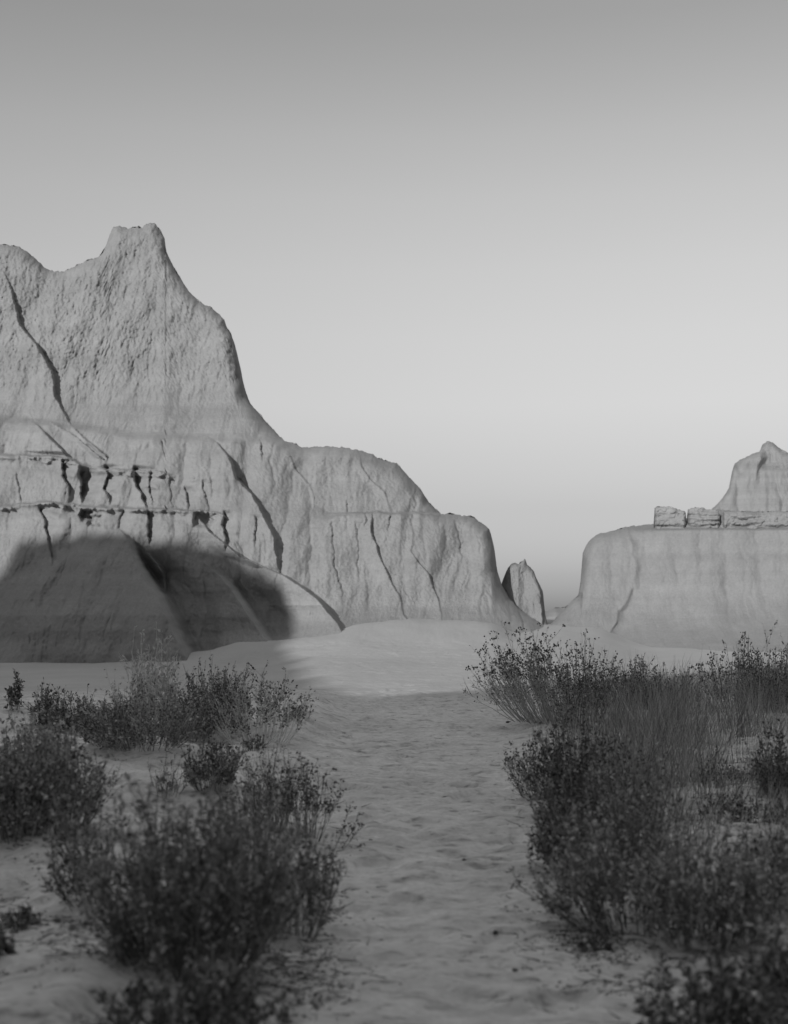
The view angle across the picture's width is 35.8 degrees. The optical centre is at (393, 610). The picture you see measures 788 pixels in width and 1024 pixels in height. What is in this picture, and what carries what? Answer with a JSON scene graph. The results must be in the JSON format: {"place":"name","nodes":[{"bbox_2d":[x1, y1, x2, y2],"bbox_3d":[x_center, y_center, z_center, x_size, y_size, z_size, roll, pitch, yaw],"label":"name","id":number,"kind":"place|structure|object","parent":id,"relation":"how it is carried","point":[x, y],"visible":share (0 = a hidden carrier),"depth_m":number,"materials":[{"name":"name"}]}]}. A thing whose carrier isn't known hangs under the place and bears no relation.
{"place":"outdoors","nodes":[
{"label":"outdoors","id":0,"kind":"place"},
{"bbox_2d":[0,610,787,1023],"bbox_3d":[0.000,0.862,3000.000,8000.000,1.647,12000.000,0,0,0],"label":"ground","id":1,"kind":"structure","parent":0,"point":[402,732],"depth_m":8.50,"materials":[{"name":"grey sand"}]},
{"bbox_2d":[0,925,16,955],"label":"shrub","id":2,"kind":"object","parent":1,"relation":"on","point":[6,948],"visible":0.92,"depth_m":5.17,"materials":[{"name":"black plant"}]},
{"bbox_2d":[3,669,24,710],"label":"shrub","id":3,"kind":"object","parent":1,"relation":"on","point":[15,695],"visible":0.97,"depth_m":17.86,"materials":[{"name":"black plant"}]},
{"bbox_2d":[0,901,43,931],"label":"shrub","id":4,"kind":"object","parent":1,"relation":"on","point":[24,916],"visible":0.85,"depth_m":5.69,"materials":[{"name":"grey plant"}]},
{"bbox_2d":[0,725,74,843],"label":"shrub","id":5,"kind":"object","parent":1,"relation":"on","point":[30,810],"visible":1,"depth_m":7.26,"materials":[{"name":"grey plant"}]},
{"bbox_2d":[0,697,84,795],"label":"shrub","id":6,"kind":"object","parent":1,"relation":"on","point":[29,732],"visible":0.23,"depth_m":9.76,"materials":[{"name":"grey plant"}]},
{"bbox_2d":[20,677,65,724],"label":"shrub","id":7,"kind":"object","parent":1,"relation":"on","point":[41,699],"visible":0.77,"depth_m":15.26,"materials":[{"name":"grey plant"}]},
{"bbox_2d":[6,694,126,834],"bbox_3d":[-2.165,0.976,7.808,0.845,0.882,0.735,0,0,0],"label":"shrub","id":8,"kind":"object","parent":1,"relation":"on","point":[93,783],"visible":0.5,"depth_m":7.74,"materials":[{"name":"grey plant"}]},
{"bbox_2d":[34,684,111,734],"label":"shrub","id":9,"kind":"object","parent":1,"relation":"on","point":[61,709],"visible":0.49,"depth_m":15.26,"materials":[{"name":"grey plant"}]},
{"bbox_2d":[24,783,126,909],"bbox_3d":[-1.589,1.162,6.021,0.529,0.609,0.434,0,0,0],"label":"shrub","id":10,"kind":"object","parent":1,"relation":"on","point":[65,835],"visible":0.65,"depth_m":6.00,"materials":[{"name":"grey plant"}]},
{"bbox_2d":[74,691,154,746],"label":"shrub","id":11,"kind":"object","parent":1,"relation":"on","point":[87,722],"visible":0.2,"depth_m":12.36,"materials":[{"name":"grey plant"}]},
{"bbox_2d":[77,667,208,751],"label":"shrub","id":12,"kind":"object","parent":1,"relation":"on","point":[116,735],"visible":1,"depth_m":11.88,"materials":[{"name":"grey plant"}]},
{"bbox_2d":[99,627,192,728],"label":"shrub","id":13,"kind":"object","parent":1,"relation":"on","point":[164,681],"visible":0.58,"depth_m":14.41,"materials":[{"name":"grey plant"}]},
{"bbox_2d":[147,754,188,798],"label":"shrub","id":14,"kind":"object","parent":1,"relation":"on","point":[166,787],"visible":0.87,"depth_m":9.53,"materials":[{"name":"grey plant"}]},
{"bbox_2d":[70,939,287,1023],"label":"shrub","id":15,"kind":"object","parent":1,"relation":"on","point":[213,1004],"visible":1,"depth_m":4.39,"materials":[{"name":"grey plant"}]},
{"bbox_2d":[153,689,220,741],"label":"shrub","id":16,"kind":"object","parent":1,"relation":"on","point":[203,712],"visible":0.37,"depth_m":13.76,"materials":[{"name":"grey plant"}]},
{"bbox_2d":[52,762,331,978],"bbox_3d":[-0.843,1.083,5.191,1.130,0.863,1.163,0,0,0],"label":"shrub","id":17,"kind":"object","parent":1,"relation":"on","point":[182,922],"visible":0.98,"depth_m":5.03,"materials":[{"name":"grey plant"}]},
{"bbox_2d":[179,727,248,792],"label":"shrub","id":18,"kind":"object","parent":1,"relation":"on","point":[224,772],"visible":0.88,"depth_m":9.67,"materials":[{"name":"grey plant"}]},
{"bbox_2d":[177,651,256,728],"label":"shrub","id":19,"kind":"object","parent":1,"relation":"on","point":[215,688],"visible":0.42,"depth_m":14.61,"materials":[{"name":"grey plant"}]},
{"bbox_2d":[190,772,293,860],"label":"shrub","id":20,"kind":"object","parent":1,"relation":"on","point":[229,803],"visible":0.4,"depth_m":7.35,"materials":[{"name":"grey plant"}]},
{"bbox_2d":[241,734,268,750],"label":"shrub","id":21,"kind":"object","parent":1,"relation":"on","point":[251,744],"visible":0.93,"depth_m":12.74,"materials":[{"name":"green plant"}]},
{"bbox_2d":[204,660,318,745],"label":"shrub","id":22,"kind":"object","parent":1,"relation":"on","point":[239,717],"visible":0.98,"depth_m":13.81,"materials":[{"name":"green plant"}]},
{"bbox_2d":[228,734,303,829],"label":"shrub","id":23,"kind":"object","parent":1,"relation":"on","point":[265,777],"visible":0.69,"depth_m":8.59,"materials":[{"name":"grey plant"}]},
{"bbox_2d":[0,223,543,662],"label":"butte","id":24,"kind":"object","parent":1,"relation":"on","point":[157,471],"visible":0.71,"depth_m":40.15,"materials":[{"name":"stone"}]},
{"bbox_2d":[248,991,330,1022],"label":"shrub","id":25,"kind":"object","parent":1,"relation":"on","point":[282,1014],"visible":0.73,"depth_m":4.76,"materials":[{"name":"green plant"}]},
{"bbox_2d":[245,818,345,940],"bbox_3d":[-0.488,1.313,5.976,0.525,0.599,0.501,0,0,0],"label":"shrub","id":26,"kind":"object","parent":1,"relation":"on","point":[322,911],"visible":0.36,"depth_m":5.96,"materials":[{"name":"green plant"}]},
{"bbox_2d":[265,751,346,843],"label":"shrub","id":27,"kind":"object","parent":1,"relation":"on","point":[308,802],"visible":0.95,"depth_m":8.34,"materials":[{"name":"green plant"}]},
{"bbox_2d":[308,844,339,896],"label":"shrub","id":28,"kind":"object","parent":1,"relation":"on","point":[325,870],"visible":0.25,"depth_m":6.85,"materials":[{"name":"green plant"}]},
{"bbox_2d":[333,801,364,849],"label":"shrub","id":29,"kind":"object","parent":1,"relation":"on","point":[353,828],"visible":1,"depth_m":8.13,"materials":[{"name":"grey plant"}]},
{"bbox_2d":[0,717,786,1023],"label":"twig litter","id":30,"kind":"object","parent":1,"relation":"on","point":[304,978],"visible":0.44,"depth_m":5.51,"materials":[{"name":"black plant"}]},
{"bbox_2d":[462,621,581,723],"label":"shrub","id":31,"kind":"object","parent":1,"relation":"on","point":[509,673],"visible":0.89,"depth_m":16.59,"materials":[{"name":"grey plant"}]},
{"bbox_2d":[501,729,543,801],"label":"shrub","id":32,"kind":"object","parent":1,"relation":"on","point":[519,787],"visible":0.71,"depth_m":10.39,"materials":[{"name":"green plant"}]},
{"bbox_2d":[502,559,547,624],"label":"rock spire","id":33,"kind":"object","parent":1,"relation":"on","point":[522,587],"visible":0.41,"depth_m":42.65,"materials":[{"name":"stone"}]},
{"bbox_2d":[503,702,629,815],"bbox_3d":[1.410,1.175,9.575,0.972,0.909,0.929,0,0,-44],"label":"shrub","id":34,"kind":"object","parent":1,"relation":"on","point":[558,747],"visible":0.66,"depth_m":9.50,"materials":[{"name":"grey plant"}]},
{"bbox_2d":[518,756,635,869],"bbox_3d":[1.138,1.266,7.568,0.724,0.738,0.702,0,0,0],"label":"shrub","id":35,"kind":"object","parent":1,"relation":"on","point":[542,845],"visible":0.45,"depth_m":7.54,"materials":[{"name":"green plant"}]},
{"bbox_2d":[539,629,619,728],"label":"shrub","id":36,"kind":"object","parent":1,"relation":"on","point":[584,683],"visible":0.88,"depth_m":15.86,"materials":[{"name":"grey plant"}]},
{"bbox_2d":[568,926,620,952],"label":"shrub","id":37,"kind":"object","parent":1,"relation":"on","point":[592,941],"visible":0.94,"depth_m":5.74,"materials":[{"name":"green plant"}]},
{"bbox_2d":[507,798,682,935],"bbox_3d":[1.066,1.308,6.218,0.854,0.659,0.851,0,0,29],"label":"shrub","id":38,"kind":"object","parent":1,"relation":"on","point":[586,880],"visible":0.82,"depth_m":6.13,"materials":[{"name":"grey plant"}]},
{"bbox_2d":[574,736,679,827],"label":"shrub","id":39,"kind":"object","parent":1,"relation":"on","point":[635,773],"visible":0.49,"depth_m":8.80,"materials":[{"name":"grey plant"}]},
{"bbox_2d":[581,650,683,707],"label":"shrub","id":40,"kind":"object","parent":1,"relation":"on","point":[623,681],"visible":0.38,"depth_m":18.97,"materials":[{"name":"grey plant"}]},
{"bbox_2d":[575,745,708,897],"bbox_3d":[1.430,1.220,7.135,0.754,0.828,0.762,0,0,6],"label":"shrub","id":41,"kind":"object","parent":1,"relation":"on","point":[635,825],"visible":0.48,"depth_m":7.05,"materials":[{"name":"grey plant"}]},
{"bbox_2d":[527,645,787,957],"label":"grass","id":42,"kind":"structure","parent":1,"relation":"on","point":[659,718],"depth_m":12.37,"materials":[{"name":"plant"}]},
{"bbox_2d":[551,506,787,652],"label":"butte","id":43,"kind":"object","parent":1,"relation":"on","point":[696,578],"visible":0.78,"depth_m":42.20,"materials":[{"name":"stone"}]},
{"bbox_2d":[712,441,787,511],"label":"butte","id":44,"kind":"object","parent":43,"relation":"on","point":[759,481],"visible":0.12,"depth_m":71.90,"materials":[{"name":"grey stone"}]},
{"bbox_2d":[662,666,711,705],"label":"shrub","id":45,"kind":"object","parent":1,"relation":"on","point":[689,676],"visible":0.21,"depth_m":19.83,"materials":[{"name":"grey plant"}]},
{"bbox_2d":[608,805,787,954],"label":"shrub","id":46,"kind":"object","parent":1,"relation":"on","point":[687,902],"visible":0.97,"depth_m":5.72,"materials":[{"name":"grey plant"}]},
{"bbox_2d":[633,932,787,1023],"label":"shrub","id":47,"kind":"object","parent":1,"relation":"on","point":[712,1005],"visible":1,"depth_m":4.46,"materials":[{"name":"grey plant"}]},
{"bbox_2d":[695,745,727,787],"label":"shrub","id":48,"kind":"object","parent":1,"relation":"on","point":[714,773],"visible":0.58,"depth_m":10.71,"materials":[{"name":"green plant"}]},
{"bbox_2d":[660,764,784,783],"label":"shrub","id":49,"kind":"object","parent":1,"relation":"on","point":[739,773],"visible":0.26,"depth_m":11.24,"materials":[{"name":"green plant"}]},
{"bbox_2d":[690,791,787,823],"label":"shrub","id":50,"kind":"object","parent":1,"relation":"on","point":[740,804],"visible":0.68,"depth_m":9.00,"materials":[{"name":"grey plant"}]},
{"bbox_2d":[690,622,787,711],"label":"shrub","id":51,"kind":"object","parent":1,"relation":"on","point":[740,665],"visible":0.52,"depth_m":18.71,"materials":[{"name":"grey plant"}]},
{"bbox_2d":[723,797,787,920],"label":"shrub","id":52,"kind":"object","parent":1,"relation":"on","point":[773,847],"visible":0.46,"depth_m":6.28,"materials":[{"name":"grey plant"}]},
{"bbox_2d":[741,889,787,1023],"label":"shrub","id":53,"kind":"object","parent":1,"relation":"on","point":[773,950],"visible":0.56,"depth_m":4.73,"materials":[{"name":"grey plant"}]},
{"bbox_2d":[742,717,787,795],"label":"shrub","id":54,"kind":"object","parent":1,"relation":"on","point":[772,769],"visible":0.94,"depth_m":9.80,"materials":[{"name":"grey plant"}]},
{"bbox_2d":[747,632,787,712],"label":"shrub","id":55,"kind":"object","parent":1,"relation":"on","point":[784,677],"visible":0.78,"depth_m":17.78,"materials":[{"name":"grey plant"}]},
{"bbox_2d":[0,0,787,609],"label":"sky","id":56,"kind":"structure","parent":0,"point":[526,259],"materials":[{"name":"grey"}]},
{"bbox_2d":[545,607,564,618],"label":"hill","id":57,"kind":"structure","parent":0,"point":[553,613],"depth_m":107.13,"materials":[{"name":"grey stone"}]}
]}

